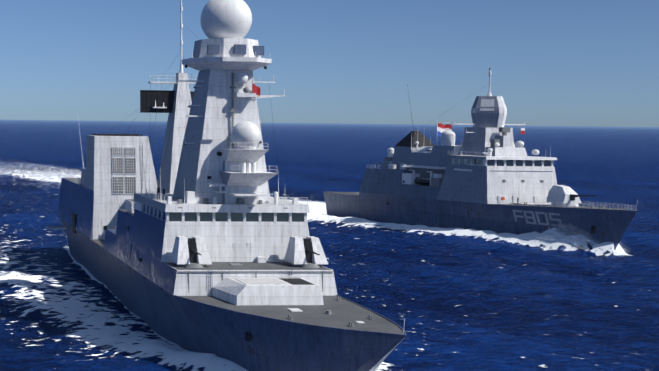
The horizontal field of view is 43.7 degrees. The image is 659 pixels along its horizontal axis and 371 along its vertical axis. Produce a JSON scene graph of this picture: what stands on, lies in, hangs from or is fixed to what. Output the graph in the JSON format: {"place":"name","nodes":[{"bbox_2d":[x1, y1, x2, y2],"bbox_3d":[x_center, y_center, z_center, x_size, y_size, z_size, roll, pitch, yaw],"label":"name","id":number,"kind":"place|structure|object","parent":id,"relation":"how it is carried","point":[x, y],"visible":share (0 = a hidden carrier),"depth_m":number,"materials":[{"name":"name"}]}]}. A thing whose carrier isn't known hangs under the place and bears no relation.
{"place":"outdoors","nodes":[
{"label":"outdoors","id":0,"kind":"place"},
{"bbox_2d":[0,120,658,370],"bbox_3d":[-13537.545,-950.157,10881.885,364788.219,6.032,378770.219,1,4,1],"label":"ocean","id":1,"kind":"structure","parent":0,"point":[459,299],"depth_m":165.78,"materials":[{"name":"blue liquid"}]},
{"bbox_2d":[46,0,406,370],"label":"warship","id":2,"kind":"object","parent":1,"relation":"in","point":[205,243],"visible":1,"depth_m":103.99,"materials":[{"name":"grey metal"}]},
{"bbox_2d":[323,68,637,248],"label":"frigate","id":3,"kind":"object","parent":1,"relation":"in","point":[486,174],"visible":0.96,"depth_m":211.84,"materials":[{"name":"grey metal"}]},
{"bbox_2d":[0,0,658,126],"label":"sky","id":4,"kind":"structure","parent":0,"point":[551,62],"materials":[{"name":"blue"}]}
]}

